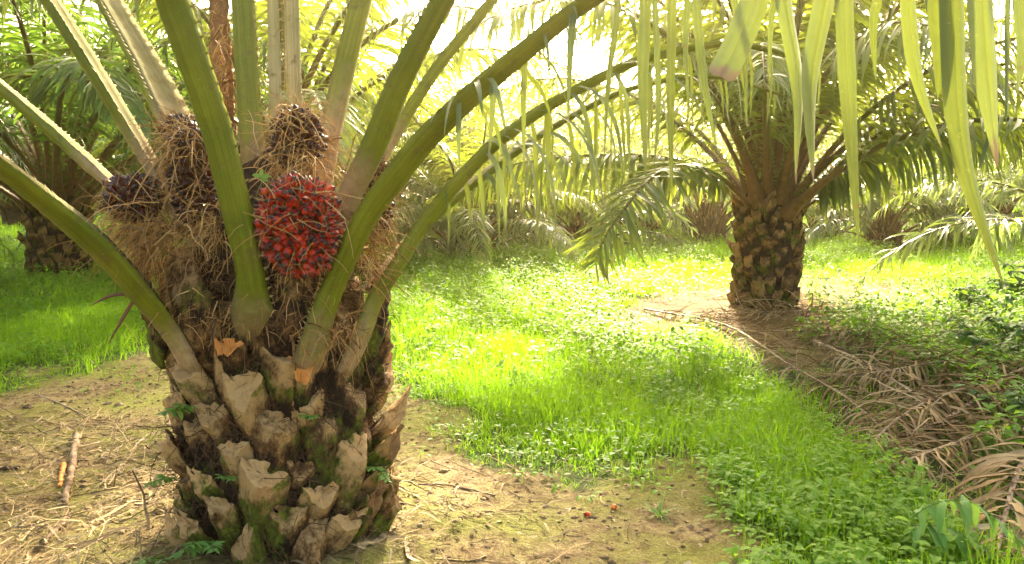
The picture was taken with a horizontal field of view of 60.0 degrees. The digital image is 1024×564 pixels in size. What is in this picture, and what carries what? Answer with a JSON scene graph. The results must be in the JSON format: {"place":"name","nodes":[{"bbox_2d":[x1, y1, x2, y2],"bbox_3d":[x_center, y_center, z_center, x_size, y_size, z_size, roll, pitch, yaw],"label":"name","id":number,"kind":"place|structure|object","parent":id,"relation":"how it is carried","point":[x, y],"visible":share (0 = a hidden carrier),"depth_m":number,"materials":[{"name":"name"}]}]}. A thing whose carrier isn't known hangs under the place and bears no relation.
{"place":"outdoors","nodes":[
{"label":"outdoors","id":0,"kind":"place"},
{"bbox_2d":[0,179,1023,563],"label":"ground","id":1,"kind":"structure","parent":0,"point":[650,551],"depth_m":4.43,"materials":[{"name":"soil"}]},
{"bbox_2d":[0,465,19,470],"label":"stick","id":2,"kind":"object","parent":1,"relation":"on","point":[5,467],"visible":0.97,"depth_m":4.45,"materials":[{"name":"brown wood"}]},
{"bbox_2d":[0,51,30,269],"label":"oil palm","id":3,"kind":"object","parent":1,"relation":"on","point":[7,150],"visible":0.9,"depth_m":9.61,"materials":[{"name":"green plant"}]},
{"bbox_2d":[0,0,107,48],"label":"oil palm","id":4,"kind":"object","parent":1,"relation":"on","point":[77,16],"visible":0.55,"depth_m":11.15,"materials":[{"name":"green plant"}]},
{"bbox_2d":[41,513,71,544],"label":"branch","id":5,"kind":"object","parent":1,"relation":"on","point":[57,528],"visible":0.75,"depth_m":3.67,"materials":[{"name":"brown wood"}]},
{"bbox_2d":[35,393,86,416],"bbox_3d":[-2.884,0.781,5.663,0.785,0.023,0.012,6,10,41],"label":"stick","id":6,"kind":"object","parent":1,"relation":"on","point":[60,403],"visible":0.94,"depth_m":5.66,"materials":[{"name":"beige wood"}]},
{"bbox_2d":[57,462,66,487],"bbox_3d":[-2.228,0.954,4.388,0.030,0.038,0.327,-3,8,-23],"label":"bark piece","id":7,"kind":"object","parent":1,"relation":"on","point":[61,475],"visible":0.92,"depth_m":4.38,"materials":[{"name":"brown plant"}]},
{"bbox_2d":[0,54,125,226],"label":"oil palm","id":8,"kind":"object","parent":1,"relation":"on","point":[11,211],"visible":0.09,"depth_m":22.86,"materials":[{"name":"plant"}]},
{"bbox_2d":[62,431,79,504],"bbox_3d":[-2.225,0.928,4.479,0.047,0.064,1.091,-3,8,-23],"label":"log","id":9,"kind":"object","parent":1,"relation":"on","point":[73,450],"visible":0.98,"depth_m":4.46,"materials":[{"name":"brown wood"}]},
{"bbox_2d":[5,33,203,216],"bbox_3d":[-12.799,-4.552,27.439,9.679,6.131,9.192,6,9,37],"label":"oil palm","id":10,"kind":"object","parent":1,"relation":"on","point":[100,208],"visible":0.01,"depth_m":27.69,"materials":[{"name":"green plant"}]},
{"bbox_2d":[102,446,136,489],"bbox_3d":[-1.993,0.941,4.527,0.016,0.034,0.763,-1,7,-11],"label":"stick","id":11,"kind":"object","parent":1,"relation":"on","point":[120,468],"visible":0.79,"depth_m":4.50,"materials":[{"name":"beige wood"}]},
{"bbox_2d":[134,555,172,563],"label":"fern","id":12,"kind":"object","parent":1,"relation":"on","point":[149,560],"visible":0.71,"depth_m":3.25,"materials":[{"name":"green plant"}]},
{"bbox_2d":[0,1,357,248],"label":"oil palm","id":13,"kind":"object","parent":1,"relation":"on","point":[162,212],"visible":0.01,"depth_m":18.21,"materials":[{"name":"green plant"}]},
{"bbox_2d":[0,0,409,278],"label":"oil palm","id":14,"kind":"object","parent":1,"relation":"on","point":[53,170],"visible":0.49,"depth_m":11.78,"materials":[{"name":"green plant"}]},
{"bbox_2d":[21,25,430,228],"bbox_3d":[-6.926,-3.384,21.612,10.137,6.722,9.527,0,7,0],"label":"oil palm","id":15,"kind":"object","parent":1,"relation":"on","point":[95,216],"depth_m":21.49,"materials":[{"name":"green plant"}]},
{"bbox_2d":[0,0,625,209],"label":"oil palm","id":16,"kind":"object","parent":1,"relation":"on","point":[310,36],"visible":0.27,"depth_m":10.43,"materials":[{"name":"green plant"}]},
{"bbox_2d":[100,2,526,263],"bbox_3d":[-3.828,-2.702,16.516,8.313,5.404,8.350,0,7,0],"label":"oil palm","id":17,"kind":"object","parent":1,"relation":"on","point":[424,189],"visible":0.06,"depth_m":14.56,"materials":[{"name":"green plant"}]},
{"bbox_2d":[302,48,518,127],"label":"oil palm","id":18,"kind":"object","parent":1,"relation":"on","point":[418,81],"depth_m":45.05,"materials":[{"name":"green plant"}]},
{"bbox_2d":[339,149,559,235],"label":"oil palm","id":19,"kind":"object","parent":1,"relation":"on","point":[419,191],"depth_m":19.72,"materials":[{"name":"green plant"}]},
{"bbox_2d":[418,483,495,495],"bbox_3d":[-0.257,0.975,4.197,0.388,0.027,0.053,2,8,15],"label":"stick","id":20,"kind":"object","parent":1,"relation":"on","point":[441,484],"visible":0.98,"depth_m":4.22,"materials":[{"name":"beige wood"}]},
{"bbox_2d":[339,25,615,216],"bbox_3d":[-1.380,-3.614,23.677,9.023,6.132,9.402,-2,8,-14],"label":"oil palm","id":21,"kind":"object","parent":1,"relation":"on","point":[530,95],"visible":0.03,"depth_m":23.10,"materials":[{"name":"green plant"}]},
{"bbox_2d":[325,75,661,273],"bbox_3d":[-0.708,-1.649,14.916,5.942,3.554,6.605,4,8,28],"label":"oil palm","id":22,"kind":"object","parent":1,"relation":"on","point":[442,161],"visible":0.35,"depth_m":13.94,"materials":[{"name":"green plant"}]},
{"bbox_2d":[404,38,614,194],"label":"oil palm","id":23,"kind":"object","parent":1,"relation":"on","point":[515,81],"visible":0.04,"depth_m":27.50,"materials":[{"name":"green plant"}]},
{"bbox_2d":[0,0,1023,563],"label":"oil palm","id":24,"kind":"object","parent":1,"relation":"on","point":[254,302],"visible":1,"depth_m":3.12,"materials":[{"name":"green plant"}]},
{"bbox_2d":[90,292,133,344],"bbox_3d":[-1.341,0.124,3.018,0.186,0.183,0.040,-1,7,-5],"label":"dead leaf","id":25,"kind":"object","parent":24,"relation":"hanging from","point":[128,308],"visible":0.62,"depth_m":3.01,"materials":[{"name":"brown plant"}]},
{"bbox_2d":[143,474,179,488],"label":"fern","id":26,"kind":"object","parent":24,"relation":"attached to","point":[166,479],"visible":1,"depth_m":3.24,"materials":[{"name":"green plant"}]},
{"bbox_2d":[155,403,198,419],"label":"fern","id":27,"kind":"object","parent":24,"relation":"attached to","point":[179,411],"visible":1,"depth_m":3.11,"materials":[{"name":"green plant"}]},
{"bbox_2d":[168,540,224,559],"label":"fern","id":28,"kind":"object","parent":24,"relation":"attached to","point":[199,546],"visible":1,"depth_m":3.13,"materials":[{"name":"green plant"}]},
{"bbox_2d":[214,474,237,482],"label":"fern","id":29,"kind":"object","parent":24,"relation":"attached to","point":[229,478],"visible":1,"depth_m":3.09,"materials":[{"name":"green plant"}]},
{"bbox_2d":[252,169,269,187],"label":"seedling","id":30,"kind":"object","parent":24,"relation":"attached to","point":[262,176],"visible":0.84,"depth_m":2.94,"materials":[{"name":"green plant"}]},
{"bbox_2d":[297,413,318,419],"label":"fern","id":31,"kind":"object","parent":24,"relation":"attached to","point":[309,417],"visible":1,"depth_m":3.12,"materials":[{"name":"green plant"}]},
{"bbox_2d":[359,466,391,482],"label":"fern","id":32,"kind":"object","parent":24,"relation":"attached to","point":[380,469],"visible":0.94,"depth_m":3.34,"materials":[{"name":"green plant"}]},
{"bbox_2d":[0,221,1023,563],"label":"weeds","id":33,"kind":"object","parent":1,"relation":"on","point":[868,303],"visible":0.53,"depth_m":6.55,"materials":[{"name":"green plant"}]},
{"bbox_2d":[0,202,1023,563],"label":"grass","id":34,"kind":"structure","parent":1,"relation":"on","point":[546,404],"depth_m":6.49,"materials":[{"name":"green plant"}]},
{"bbox_2d":[0,288,1023,563],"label":"leaf litter","id":35,"kind":"object","parent":1,"relation":"on","point":[144,502],"visible":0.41,"depth_m":4.18,"materials":[{"name":"plant"}]},
{"bbox_2d":[403,111,683,240],"bbox_3d":[0.477,-2.265,19.423,6.485,3.397,6.399,-4,9,-31],"label":"oil palm","id":36,"kind":"object","parent":1,"relation":"on","point":[586,219],"visible":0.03,"depth_m":18.59,"materials":[{"name":"green plant"}]},
{"bbox_2d":[479,57,682,151],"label":"oil palm","id":37,"kind":"object","parent":1,"relation":"on","point":[570,100],"visible":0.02,"depth_m":34.94,"materials":[{"name":"green plant"}]},
{"bbox_2d":[583,511,590,516],"bbox_3d":[0.333,1.022,3.899,0.028,0.026,0.031,-7,10,-42],"label":"fruit","id":38,"kind":"object","parent":1,"relation":"on","point":[588,514],"visible":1,"depth_m":3.89,"materials":[{"name":"food"}]},
{"bbox_2d":[485,121,737,248],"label":"oil palm","id":39,"kind":"object","parent":1,"relation":"on","point":[571,228],"visible":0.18,"depth_m":17.24,"materials":[{"name":"green plant"}]},
{"bbox_2d":[498,84,735,223],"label":"oil palm","id":40,"kind":"object","parent":1,"relation":"on","point":[631,114],"visible":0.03,"depth_m":24.00,"materials":[{"name":"green plant"}]},
{"bbox_2d":[545,128,737,239],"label":"oil palm","id":41,"kind":"object","parent":1,"relation":"on","point":[680,210],"visible":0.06,"depth_m":20.53,"materials":[{"name":"green plant"}]},
{"bbox_2d":[639,495,678,523],"bbox_3d":[0.650,1.005,3.913,0.209,0.084,0.210,6,10,41],"label":"grass tuft","id":42,"kind":"object","parent":1,"relation":"on","point":[656,512],"visible":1,"depth_m":3.93,"materials":[{"name":"green plant"}]},
{"bbox_2d":[620,68,772,154],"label":"oil palm","id":43,"kind":"object","parent":1,"relation":"on","point":[633,74],"visible":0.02,"depth_m":45.94,"materials":[{"name":"green plant"}]},
{"bbox_2d":[579,120,855,240],"bbox_3d":[4.007,-2.091,18.635,6.026,3.238,5.808,-7,10,-42],"label":"oil palm","id":44,"kind":"object","parent":1,"relation":"on","point":[707,217],"visible":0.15,"depth_m":18.44,"materials":[{"name":"green plant"}]},
{"bbox_2d":[603,86,832,169],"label":"oil palm","id":45,"kind":"object","parent":1,"relation":"on","point":[663,93],"visible":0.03,"depth_m":35.43,"materials":[{"name":"green plant"}]},
{"bbox_2d":[419,0,1023,309],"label":"oil palm","id":46,"kind":"object","parent":1,"relation":"on","point":[772,203],"visible":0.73,"depth_m":8.43,"materials":[{"name":"green plant"}]},
{"bbox_2d":[644,295,929,463],"bbox_3d":[2.091,0.453,6.979,1.000,0.407,4.998,-1,7,-4],"label":"dead frond","id":47,"kind":"object","parent":1,"relation":"on","point":[835,389],"visible":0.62,"depth_m":6.37,"materials":[{"name":"brown plant"}]},
{"bbox_2d":[699,290,877,321],"bbox_3d":[2.862,0.217,8.717,2.105,0.327,0.823,-1,7,-7],"label":"dead frond","id":48,"kind":"object","parent":1,"relation":"on","point":[797,311],"visible":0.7,"depth_m":8.70,"materials":[{"name":"brown plant"}]},
{"bbox_2d":[673,53,964,196],"bbox_3d":[11.248,-5.169,30.286,10.012,5.812,9.634,6,9,38],"label":"oil palm","id":49,"kind":"object","parent":1,"relation":"on","point":[818,154],"visible":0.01,"depth_m":30.16,"materials":[{"name":"green plant"}]},
{"bbox_2d":[703,132,976,240],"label":"oil palm","id":50,"kind":"object","parent":1,"relation":"on","point":[810,219],"visible":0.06,"depth_m":19.05,"materials":[{"name":"green plant"}]},
{"bbox_2d":[737,130,1023,256],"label":"oil palm","id":51,"kind":"object","parent":1,"relation":"on","point":[883,228],"visible":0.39,"depth_m":16.49,"materials":[{"name":"green plant"}]},
{"bbox_2d":[771,307,991,396],"bbox_3d":[2.968,0.476,6.909,0.872,0.352,2.445,-2,7,-12],"label":"dead frond","id":52,"kind":"object","parent":1,"relation":"on","point":[827,330],"visible":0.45,"depth_m":7.06,"materials":[{"name":"brown plant"}]},
{"bbox_2d":[811,339,970,430],"bbox_3d":[2.491,0.635,6.028,0.520,0.259,2.247,0,7,0],"label":"dead frond","id":53,"kind":"object","parent":1,"relation":"on","point":[860,360],"visible":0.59,"depth_m":6.06,"materials":[{"name":"brown plant"}]},
{"bbox_2d":[800,337,1023,404],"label":"dead frond","id":54,"kind":"object","parent":1,"relation":"on","point":[917,374],"visible":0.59,"depth_m":6.06,"materials":[{"name":"brown plant"}]},
{"bbox_2d":[816,152,1023,248],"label":"oil palm","id":55,"kind":"object","parent":1,"relation":"on","point":[1017,214],"visible":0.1,"depth_m":18.05,"materials":[{"name":"green plant"}]},
{"bbox_2d":[816,59,1023,177],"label":"oil palm","id":56,"kind":"object","parent":1,"relation":"on","point":[916,116],"visible":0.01,"depth_m":34.23,"materials":[{"name":"green plant"}]},
{"bbox_2d":[822,297,1021,349],"bbox_3d":[4.188,0.329,8.147,3.575,0.353,1.021,-6,9,-37],"label":"dead frond","id":57,"kind":"object","parent":1,"relation":"on","point":[847,337],"visible":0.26,"depth_m":7.60,"materials":[{"name":"brown plant"}]},
{"bbox_2d":[825,362,1023,467],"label":"dead frond","id":58,"kind":"object","parent":1,"relation":"on","point":[928,399],"visible":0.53,"depth_m":5.10,"materials":[{"name":"brown plant"}]},
{"bbox_2d":[841,392,1023,488],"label":"dead frond","id":59,"kind":"object","parent":1,"relation":"on","point":[936,449],"visible":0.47,"depth_m":4.50,"materials":[{"name":"brown plant"}]},
{"bbox_2d":[850,75,1023,230],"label":"oil palm","id":60,"kind":"object","parent":1,"relation":"on","point":[1010,208],"visible":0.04,"depth_m":20.45,"materials":[{"name":"green plant"}]},
{"bbox_2d":[852,100,1023,293],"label":"oil palm","id":61,"kind":"object","parent":1,"relation":"on","point":[996,231],"visible":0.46,"depth_m":10.42,"materials":[{"name":"green plant"}]},
{"bbox_2d":[880,347,1023,453],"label":"dead frond","id":62,"kind":"object","parent":1,"relation":"on","point":[956,413],"visible":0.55,"depth_m":5.08,"materials":[{"name":"brown plant"}]},
{"bbox_2d":[894,495,1023,563],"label":"fern","id":63,"kind":"object","parent":1,"relation":"on","point":[969,511],"visible":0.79,"depth_m":3.34,"materials":[{"name":"green plant"}]},
{"bbox_2d":[929,284,1019,324],"bbox_3d":[4.376,0.240,8.591,0.749,0.454,0.777,1,7,8],"label":"shrub","id":64,"kind":"object","parent":1,"relation":"on","point":[1008,299],"visible":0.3,"depth_m":8.69,"materials":[{"name":"green plant"}]},
{"bbox_2d":[929,436,1023,563],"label":"dead frond","id":65,"kind":"object","parent":1,"relation":"on","point":[999,460],"visible":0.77,"depth_m":3.89,"materials":[{"name":"brown plant"}]},
{"bbox_2d":[943,314,1023,372],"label":"shrub","id":66,"kind":"object","parent":1,"relation":"on","point":[1011,333],"visible":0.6,"depth_m":6.76,"materials":[{"name":"green plant"}]},
{"bbox_2d":[951,383,1023,424],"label":"shrub","id":67,"kind":"object","parent":1,"relation":"on","point":[1017,401],"visible":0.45,"depth_m":5.09,"materials":[{"name":"green plant"}]},
{"bbox_2d":[982,260,1023,311],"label":"shrub","id":68,"kind":"object","parent":1,"relation":"on","point":[1016,286],"visible":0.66,"depth_m":9.35,"materials":[{"name":"green plant"}]},
{"bbox_2d":[0,0,1023,172],"label":"sky","id":69,"kind":"structure","parent":0,"point":[590,64],"materials":[{"name":"white"}]}
]}

